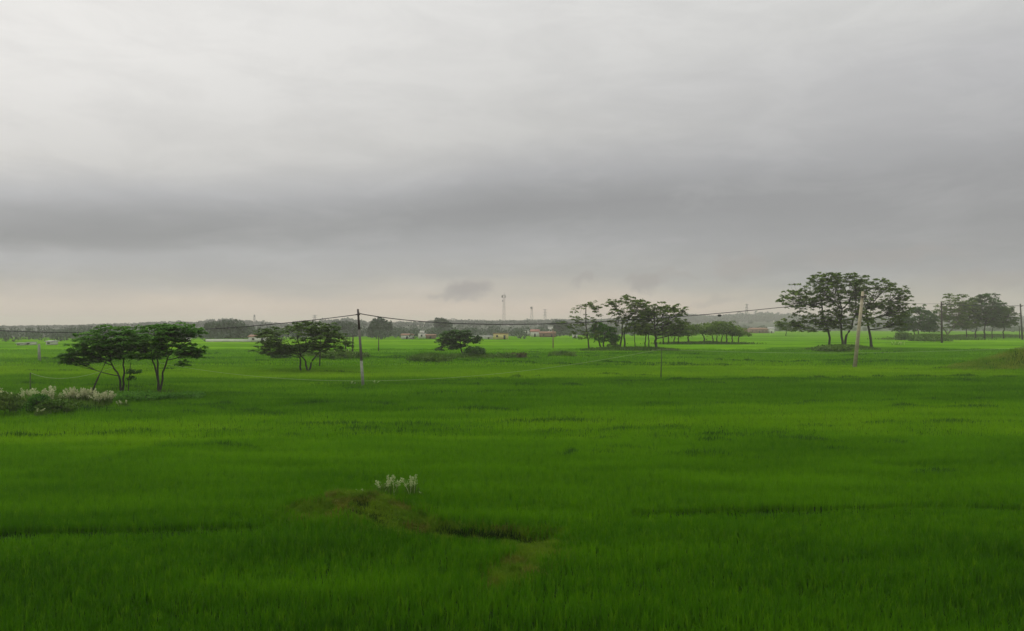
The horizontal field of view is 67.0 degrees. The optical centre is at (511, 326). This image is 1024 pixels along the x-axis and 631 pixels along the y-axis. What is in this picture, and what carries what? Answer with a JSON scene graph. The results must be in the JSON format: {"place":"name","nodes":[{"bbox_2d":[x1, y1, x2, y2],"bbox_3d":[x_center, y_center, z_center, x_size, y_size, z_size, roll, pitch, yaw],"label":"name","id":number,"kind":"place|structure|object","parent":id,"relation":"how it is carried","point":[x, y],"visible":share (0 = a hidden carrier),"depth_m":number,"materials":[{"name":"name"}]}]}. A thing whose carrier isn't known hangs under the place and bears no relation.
{"place":"outdoors","nodes":[
{"label":"outdoors","id":0,"kind":"place"},
{"bbox_2d":[20,388,38,400],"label":"kans grass","id":1,"kind":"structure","parent":0,"point":[30,393],"depth_m":63.66,"materials":[{"name":"beige plant"}]},
{"bbox_2d":[89,391,108,404],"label":"kans grass","id":2,"kind":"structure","parent":0,"point":[99,397],"depth_m":64.81,"materials":[{"name":"beige plant"}]},
{"bbox_2d":[418,331,425,337],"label":"village house","id":3,"kind":"structure","parent":0,"point":[421,334],"depth_m":409.78,"materials":[{"name":"white paint"}]},
{"bbox_2d":[425,334,436,338],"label":"village house","id":4,"kind":"structure","parent":0,"point":[430,336],"depth_m":401.06,"materials":[{"name":"paint"}]},
{"bbox_2d":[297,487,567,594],"bbox_3d":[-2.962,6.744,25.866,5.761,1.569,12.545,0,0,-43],"label":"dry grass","id":5,"kind":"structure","parent":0,"point":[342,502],"depth_m":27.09,"materials":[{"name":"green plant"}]},
{"bbox_2d":[0,331,1023,630],"bbox_3d":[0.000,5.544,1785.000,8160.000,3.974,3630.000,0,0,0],"label":"field ground","id":6,"kind":"structure","parent":0,"point":[792,339],"depth_m":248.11,"materials":[{"name":"green plant"}]},
{"bbox_2d":[0,390,25,415],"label":"shrub","id":7,"kind":"object","parent":6,"relation":"on","point":[8,398],"visible":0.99,"depth_m":57.88,"materials":[{"name":"green plant"}]},
{"bbox_2d":[7,389,28,401],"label":"kans grass","id":8,"kind":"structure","parent":6,"relation":"on","point":[21,394],"depth_m":64.49,"materials":[{"name":"beige plant"}]},
{"bbox_2d":[27,342,36,344],"bbox_3d":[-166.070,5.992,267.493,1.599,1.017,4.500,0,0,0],"label":"village house","id":9,"kind":"structure","parent":6,"relation":"on","point":[31,343],"depth_m":266.67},
{"bbox_2d":[23,393,49,410],"bbox_3d":[-37.071,6.090,60.419,1.875,1.749,1.829,0,0,-36],"label":"shrub","id":10,"kind":"object","parent":6,"relation":"on","point":[33,400],"visible":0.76,"depth_m":60.05,"materials":[{"name":"green plant"}]},
{"bbox_2d":[38,344,40,359],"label":"stone post","id":11,"kind":"object","parent":6,"relation":"on","point":[39,353],"visible":0.71,"depth_m":151.82,"materials":[{"name":"stone"}]},
{"bbox_2d":[33,408,48,415],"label":"kans grass","id":12,"kind":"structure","parent":6,"relation":"on","point":[40,412],"depth_m":57.36,"materials":[{"name":"green plant"}]},
{"bbox_2d":[26,385,59,399],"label":"kans grass","id":13,"kind":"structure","parent":6,"relation":"on","point":[51,394],"depth_m":65.42,"materials":[{"name":"beige plant"}]},
{"bbox_2d":[44,340,59,344],"bbox_3d":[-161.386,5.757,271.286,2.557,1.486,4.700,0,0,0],"label":"village house","id":14,"kind":"structure","parent":6,"relation":"on","point":[51,342],"depth_m":270.05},
{"bbox_2d":[34,398,83,414],"bbox_3d":[-34.913,6.337,59.756,3.186,1.626,2.846,0,0,24],"label":"shrub","id":15,"kind":"object","parent":6,"relation":"on","point":[51,405],"visible":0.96,"depth_m":59.35,"materials":[{"name":"green plant"}]},
{"bbox_2d":[59,386,84,401],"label":"kans grass","id":16,"kind":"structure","parent":6,"relation":"on","point":[70,394],"depth_m":65.30,"materials":[{"name":"beige plant"}]},
{"bbox_2d":[74,387,88,401],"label":"kans grass","id":17,"kind":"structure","parent":6,"relation":"on","point":[83,395],"depth_m":66.10,"materials":[{"name":"beige plant"}]},
{"bbox_2d":[83,387,101,402],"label":"kans grass","id":18,"kind":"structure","parent":6,"relation":"on","point":[89,393],"depth_m":66.22,"materials":[{"name":"beige plant"}]},
{"bbox_2d":[92,361,106,392],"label":"leaning brace","id":19,"kind":"object","parent":6,"relation":"on","point":[97,378],"visible":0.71,"depth_m":77.95,"materials":[{"name":"brown wood"}]},
{"bbox_2d":[52,324,150,390],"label":"flat crowned tree","id":20,"kind":"object","parent":6,"relation":"on","point":[102,346],"visible":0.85,"depth_m":78.40,"materials":[{"name":"green plant"}]},
{"bbox_2d":[101,390,115,405],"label":"kans grass","id":21,"kind":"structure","parent":6,"relation":"on","point":[110,399],"depth_m":64.94,"materials":[{"name":"beige plant"}]},
{"bbox_2d":[116,400,128,406],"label":"kans grass","id":22,"kind":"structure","parent":6,"relation":"on","point":[119,403],"depth_m":63.49,"materials":[{"name":"beige plant"}]},
{"bbox_2d":[125,362,142,389],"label":"sapling","id":23,"kind":"object","parent":6,"relation":"on","point":[130,372],"visible":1,"depth_m":79.58,"materials":[{"name":"green plant"}]},
{"bbox_2d":[113,389,167,401],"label":"shrub","id":24,"kind":"object","parent":6,"relation":"on","point":[136,395],"visible":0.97,"depth_m":69.49,"materials":[{"name":"green plant"}]},
{"bbox_2d":[113,321,209,392],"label":"flat crowned tree","id":25,"kind":"object","parent":6,"relation":"on","point":[162,337],"visible":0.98,"depth_m":77.56,"materials":[{"name":"green plant"}]},
{"bbox_2d":[161,390,206,398],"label":"shrub","id":26,"kind":"object","parent":6,"relation":"on","point":[174,395],"visible":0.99,"depth_m":70.49,"materials":[{"name":"green plant"}]},
{"bbox_2d":[196,321,216,337],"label":"tree","id":27,"kind":"object","parent":6,"relation":"on","point":[207,325],"visible":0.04,"depth_m":428.45,"materials":[{"name":"green plant"}]},
{"bbox_2d":[206,339,250,341],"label":"boundary wall","id":28,"kind":"structure","parent":6,"relation":"on","point":[228,340],"depth_m":319.34,"materials":[{"name":"white paint"}]},
{"bbox_2d":[208,318,254,337],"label":"tree","id":29,"kind":"object","parent":6,"relation":"on","point":[225,324],"visible":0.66,"depth_m":413.62,"materials":[{"name":"green plant"}]},
{"bbox_2d":[247,335,267,341],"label":"village house","id":30,"kind":"structure","parent":6,"relation":"on","point":[252,338],"depth_m":319.49,"materials":[{"name":"paint"}]},
{"bbox_2d":[270,353,292,358],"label":"shrub","id":31,"kind":"object","parent":6,"relation":"on","point":[279,356],"visible":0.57,"depth_m":161.27,"materials":[{"name":"green plant"}]},
{"bbox_2d":[248,320,353,370],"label":"spreading tree","id":32,"kind":"object","parent":6,"relation":"on","point":[270,343],"visible":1,"depth_m":115.23,"materials":[{"name":"green plant"}]},
{"bbox_2d":[314,348,370,359],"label":"shrub","id":33,"kind":"object","parent":6,"relation":"on","point":[332,354],"visible":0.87,"depth_m":159.92,"materials":[{"name":"green plant"}]},
{"bbox_2d":[330,320,361,336],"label":"tree","id":34,"kind":"object","parent":6,"relation":"on","point":[346,325],"visible":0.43,"depth_m":474.76,"materials":[{"name":"green plant"}]},
{"bbox_2d":[356,309,363,385],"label":"utility pole","id":35,"kind":"object","parent":6,"relation":"on","point":[360,351],"visible":0.94,"depth_m":87.15,"materials":[{"name":"concrete"}]},
{"bbox_2d":[0,314,355,332],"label":"overhead cable","id":36,"kind":"object","parent":35,"relation":"attached to","point":[205,329],"visible":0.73,"depth_m":87.24,"materials":[{"name":"black metal"}]},
{"bbox_2d":[365,317,393,336],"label":"tree","id":37,"kind":"object","parent":6,"relation":"on","point":[379,323],"visible":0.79,"depth_m":456.08,"materials":[{"name":"green plant"}]},
{"bbox_2d":[373,475,400,494],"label":"kans grass","id":38,"kind":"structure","parent":6,"relation":"on","point":[386,487],"depth_m":30.34,"materials":[{"name":"beige plant"}]},
{"bbox_2d":[401,334,413,338],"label":"village house","id":39,"kind":"structure","parent":6,"relation":"on","point":[404,336],"depth_m":392.71,"materials":[{"name":"paint"}]},
{"bbox_2d":[400,474,419,495],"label":"kans grass","id":40,"kind":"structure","parent":6,"relation":"on","point":[410,488],"depth_m":30.40,"materials":[{"name":"beige plant"}]},
{"bbox_2d":[266,488,578,595],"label":"short grass","id":41,"kind":"structure","parent":6,"relation":"on","point":[528,550],"depth_m":26.66,"materials":[{"name":"green plant"}]},
{"bbox_2d":[407,354,452,361],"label":"shrub","id":42,"kind":"object","parent":6,"relation":"on","point":[437,358],"visible":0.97,"depth_m":147.17,"materials":[{"name":"green plant"}]},
{"bbox_2d":[433,317,453,329],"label":"tree","id":43,"kind":"object","parent":6,"relation":"on","point":[446,324],"visible":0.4,"depth_m":556.21,"materials":[{"name":"green plant"}]},
{"bbox_2d":[343,495,546,545],"bbox_3d":[-2.876,6.819,25.850,7.984,1.436,3.360,0,0,25],"label":"dark sedge","id":44,"kind":"object","parent":6,"relation":"on","point":[496,535],"visible":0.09,"depth_m":26.16,"materials":[{"name":"green plant"}]},
{"bbox_2d":[434,329,483,353],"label":"umbrella tree","id":45,"kind":"object","parent":6,"relation":"on","point":[447,339],"visible":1,"depth_m":180.14,"materials":[{"name":"green plant"}]},
{"bbox_2d":[463,346,486,355],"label":"shrub","id":46,"kind":"object","parent":6,"relation":"on","point":[469,350],"visible":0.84,"depth_m":158.44,"materials":[{"name":"green plant"}]},
{"bbox_2d":[493,333,508,338],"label":"village house","id":47,"kind":"structure","parent":6,"relation":"on","point":[500,335],"depth_m":384.69,"materials":[{"name":"paint"}]},
{"bbox_2d":[491,352,516,357],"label":"shrub","id":48,"kind":"object","parent":6,"relation":"on","point":[508,355],"visible":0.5,"depth_m":161.78,"materials":[{"name":"green plant"}]},
{"bbox_2d":[0,311,1023,341],"bbox_3d":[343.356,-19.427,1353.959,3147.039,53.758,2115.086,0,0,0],"label":"woodland","id":49,"kind":"object","parent":6,"relation":"on","point":[737,318],"visible":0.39,"depth_m":1003.42,"materials":[{"name":"green plant"}]},
{"bbox_2d":[511,352,527,357],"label":"shrub","id":50,"kind":"object","parent":6,"relation":"on","point":[521,355],"visible":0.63,"depth_m":164.77,"materials":[{"name":"green plant"}]},
{"bbox_2d":[21,333,1023,408],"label":"weeds","id":51,"kind":"object","parent":6,"relation":"on","point":[861,347],"visible":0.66,"depth_m":209.69,"materials":[{"name":"green plant"}]},
{"bbox_2d":[539,331,555,336],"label":"village house","id":52,"kind":"structure","parent":6,"relation":"on","point":[545,333],"depth_m":459.76,"materials":[{"name":"paint"}]},
{"bbox_2d":[546,319,574,333],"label":"tree","id":53,"kind":"object","parent":6,"relation":"on","point":[560,327],"visible":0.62,"depth_m":594.89,"materials":[{"name":"green plant"}]},
{"bbox_2d":[551,351,576,355],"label":"shrub","id":54,"kind":"object","parent":6,"relation":"on","point":[569,354],"visible":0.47,"depth_m":169.68,"materials":[{"name":"green plant"}]},
{"bbox_2d":[556,300,603,347],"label":"slender tree","id":55,"kind":"object","parent":6,"relation":"on","point":[593,307],"visible":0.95,"depth_m":213.51,"materials":[{"name":"green plant"}]},
{"bbox_2d":[589,320,621,346],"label":"bushy tree","id":56,"kind":"object","parent":6,"relation":"on","point":[608,335],"visible":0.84,"depth_m":214.85,"materials":[{"name":"green plant"}]},
{"bbox_2d":[607,342,618,346],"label":"shrub","id":57,"kind":"object","parent":6,"relation":"on","point":[613,344],"visible":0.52,"depth_m":213.23,"materials":[{"name":"green plant"}]},
{"bbox_2d":[604,294,656,346],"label":"tall tree","id":58,"kind":"object","parent":6,"relation":"on","point":[636,311],"visible":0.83,"depth_m":214.30,"materials":[{"name":"green plant"}]},
{"bbox_2d":[627,322,646,345],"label":"thin tree","id":59,"kind":"object","parent":6,"relation":"on","point":[635,332],"visible":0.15,"depth_m":226.19,"materials":[{"name":"green plant"}]},
{"bbox_2d":[633,310,661,345],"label":"forked tree","id":60,"kind":"object","parent":6,"relation":"on","point":[648,327],"visible":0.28,"depth_m":217.87,"materials":[{"name":"green plant"}]},
{"bbox_2d":[660,347,661,377],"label":"wire post","id":61,"kind":"object","parent":6,"relation":"on","point":[661,364],"visible":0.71,"depth_m":100.20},
{"bbox_2d":[162,349,659,380],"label":"field wire","id":62,"kind":"object","parent":61,"relation":"attached to","point":[392,380],"visible":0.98,"depth_m":91.83,"materials":[{"name":"grey metal"}]},
{"bbox_2d":[668,348,1011,352],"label":"field wire","id":63,"kind":"object","parent":61,"relation":"attached to","point":[874,352],"visible":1,"depth_m":102.50,"materials":[{"name":"grey metal"}]},
{"bbox_2d":[651,328,673,343],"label":"tree","id":64,"kind":"object","parent":6,"relation":"on","point":[662,335],"visible":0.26,"depth_m":280.90,"materials":[{"name":"green plant"}]},
{"bbox_2d":[635,301,694,346],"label":"spreading tree","id":65,"kind":"object","parent":6,"relation":"on","point":[665,326],"visible":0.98,"depth_m":210.47,"materials":[{"name":"green plant"}]},
{"bbox_2d":[672,324,692,343],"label":"tree","id":66,"kind":"object","parent":6,"relation":"on","point":[682,335],"visible":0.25,"depth_m":280.32,"materials":[{"name":"green plant"}]},
{"bbox_2d":[678,324,701,341],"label":"tree","id":67,"kind":"object","parent":6,"relation":"on","point":[693,331],"visible":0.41,"depth_m":286.58,"materials":[{"name":"green plant"}]},
{"bbox_2d":[690,323,710,340],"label":"tree","id":68,"kind":"object","parent":6,"relation":"on","point":[701,332],"visible":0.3,"depth_m":291.42,"materials":[{"name":"green plant"}]},
{"bbox_2d":[697,322,724,340],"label":"tree","id":69,"kind":"object","parent":6,"relation":"on","point":[709,327],"visible":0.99,"depth_m":280.37,"materials":[{"name":"green plant"}]},
{"bbox_2d":[704,320,730,340],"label":"tree","id":70,"kind":"object","parent":6,"relation":"on","point":[714,323],"visible":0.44,"depth_m":285.77,"materials":[{"name":"green plant"}]},
{"bbox_2d":[714,321,740,342],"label":"tree","id":71,"kind":"object","parent":6,"relation":"on","point":[730,325],"visible":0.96,"depth_m":280.82,"materials":[{"name":"green plant"}]},
{"bbox_2d":[722,328,744,341],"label":"tree","id":72,"kind":"object","parent":6,"relation":"on","point":[735,333],"visible":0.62,"depth_m":285.05,"materials":[{"name":"green plant"}]},
{"bbox_2d":[730,327,752,341],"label":"tree","id":73,"kind":"object","parent":6,"relation":"on","point":[748,334],"visible":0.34,"depth_m":290.79,"materials":[{"name":"green plant"}]},
{"bbox_2d":[744,304,748,324],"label":"power pylon","id":74,"kind":"object","parent":6,"relation":"on","point":[746,314],"visible":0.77,"depth_m":1529.89,"materials":[{"name":"metal"}]},
{"bbox_2d":[748,328,767,332],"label":"village house","id":75,"kind":"structure","parent":6,"relation":"on","point":[758,330],"depth_m":725.00,"materials":[{"name":"paint"}]},
{"bbox_2d":[776,321,791,335],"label":"tree","id":76,"kind":"object","parent":6,"relation":"on","point":[780,328],"visible":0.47,"depth_m":522.81,"materials":[{"name":"green plant"}]},
{"bbox_2d":[773,272,852,343],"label":"tree","id":77,"kind":"object","parent":6,"relation":"on","point":[804,299],"visible":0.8,"depth_m":228.27,"materials":[{"name":"green plant"}]},
{"bbox_2d":[812,344,854,351],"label":"shrub","id":78,"kind":"object","parent":6,"relation":"on","point":[839,348],"visible":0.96,"depth_m":202.96,"materials":[{"name":"green plant"}]},
{"bbox_2d":[809,272,875,343],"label":"tree","id":79,"kind":"object","parent":6,"relation":"on","point":[855,287],"visible":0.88,"depth_m":224.47,"materials":[{"name":"green plant"}]},
{"bbox_2d":[853,291,865,366],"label":"utility pole","id":80,"kind":"object","parent":6,"relation":"on","point":[862,297],"visible":0.84,"depth_m":125.45,"materials":[{"name":"concrete"}]},
{"bbox_2d":[360,298,860,324],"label":"overhead cable","id":81,"kind":"object","parent":80,"relation":"attached to","point":[719,315],"visible":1,"depth_m":107.91,"materials":[{"name":"black metal"}]},
{"bbox_2d":[852,278,915,346],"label":"tree","id":82,"kind":"object","parent":6,"relation":"on","point":[884,307],"visible":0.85,"depth_m":235.67,"materials":[{"name":"green plant"}]},
{"bbox_2d":[894,332,911,339],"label":"shrub","id":83,"kind":"object","parent":6,"relation":"on","point":[901,336],"visible":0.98,"depth_m":361.47,"materials":[{"name":"green plant"}]},
{"bbox_2d":[895,304,940,333],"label":"bushy tree","id":84,"kind":"object","parent":6,"relation":"on","point":[925,324],"visible":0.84,"depth_m":400.53,"materials":[{"name":"green plant"}]},
{"bbox_2d":[908,334,952,341],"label":"shrub","id":85,"kind":"object","parent":6,"relation":"on","point":[928,337],"visible":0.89,"depth_m":333.78,"materials":[{"name":"green plant"}]},
{"bbox_2d":[940,302,943,342],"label":"utility pole","id":86,"kind":"object","parent":6,"relation":"on","point":[941,304],"visible":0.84,"depth_m":303.78,"materials":[{"name":"concrete"}]},
{"bbox_2d":[928,293,973,333],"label":"leaning limb tree","id":87,"kind":"object","parent":6,"relation":"on","point":[946,317],"visible":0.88,"depth_m":408.07,"materials":[{"name":"green plant"}]},
{"bbox_2d":[949,300,982,336],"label":"tree","id":88,"kind":"object","parent":6,"relation":"on","point":[976,320],"visible":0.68,"depth_m":412.14,"materials":[{"name":"green plant"}]},
{"bbox_2d":[958,296,993,337],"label":"tree","id":89,"kind":"object","parent":6,"relation":"on","point":[972,317],"visible":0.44,"depth_m":416.56,"materials":[{"name":"green plant"}]},
{"bbox_2d":[940,347,1023,370],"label":"bank grass","id":90,"kind":"structure","parent":6,"relation":"on","point":[996,359],"depth_m":120.74,"materials":[{"name":"green plant"}]},
{"bbox_2d":[969,293,1005,337],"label":"tree","id":91,"kind":"object","parent":6,"relation":"on","point":[991,300],"visible":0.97,"depth_m":411.68,"materials":[{"name":"green plant"}]},
{"bbox_2d":[983,302,1009,337],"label":"tree","id":92,"kind":"object","parent":6,"relation":"on","point":[1002,303],"visible":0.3,"depth_m":416.46,"materials":[{"name":"green plant"}]},
{"bbox_2d":[989,306,1022,337],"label":"tree","id":93,"kind":"object","parent":6,"relation":"on","point":[1007,313],"visible":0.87,"depth_m":411.65,"materials":[{"name":"green plant"}]},
{"bbox_2d":[1020,304,1022,339],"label":"utility pole","id":94,"kind":"object","parent":6,"relation":"on","point":[1021,323],"visible":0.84,"depth_m":376.73,"materials":[{"name":"concrete"}]},
{"bbox_2d":[0,350,1023,477],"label":"bund grass","id":95,"kind":"structure","parent":0,"point":[495,408],"depth_m":62.41,"materials":[{"name":"green plant"}]},
{"bbox_2d":[0,0,1023,326],"label":"sky","id":96,"kind":"structure","parent":0,"point":[278,161],"materials":[{"name":"grey"}]},
{"bbox_2d":[3,322,1023,337],"bbox_3d":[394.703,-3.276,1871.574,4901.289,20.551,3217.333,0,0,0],"label":"hills","id":97,"kind":"structure","parent":0,"point":[753,325],"depth_m":1176.87,"materials":[{"name":"green plant"}]},
{"bbox_2d":[530,329,539,336],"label":"village house","id":98,"kind":"structure","parent":0,"point":[534,332],"depth_m":471.25,"materials":[{"name":"white paint"}]},
{"bbox_2d":[767,327,774,332],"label":"village house","id":99,"kind":"structure","parent":0,"point":[770,329],"depth_m":725.00,"materials":[{"name":"white paint"}]}
]}

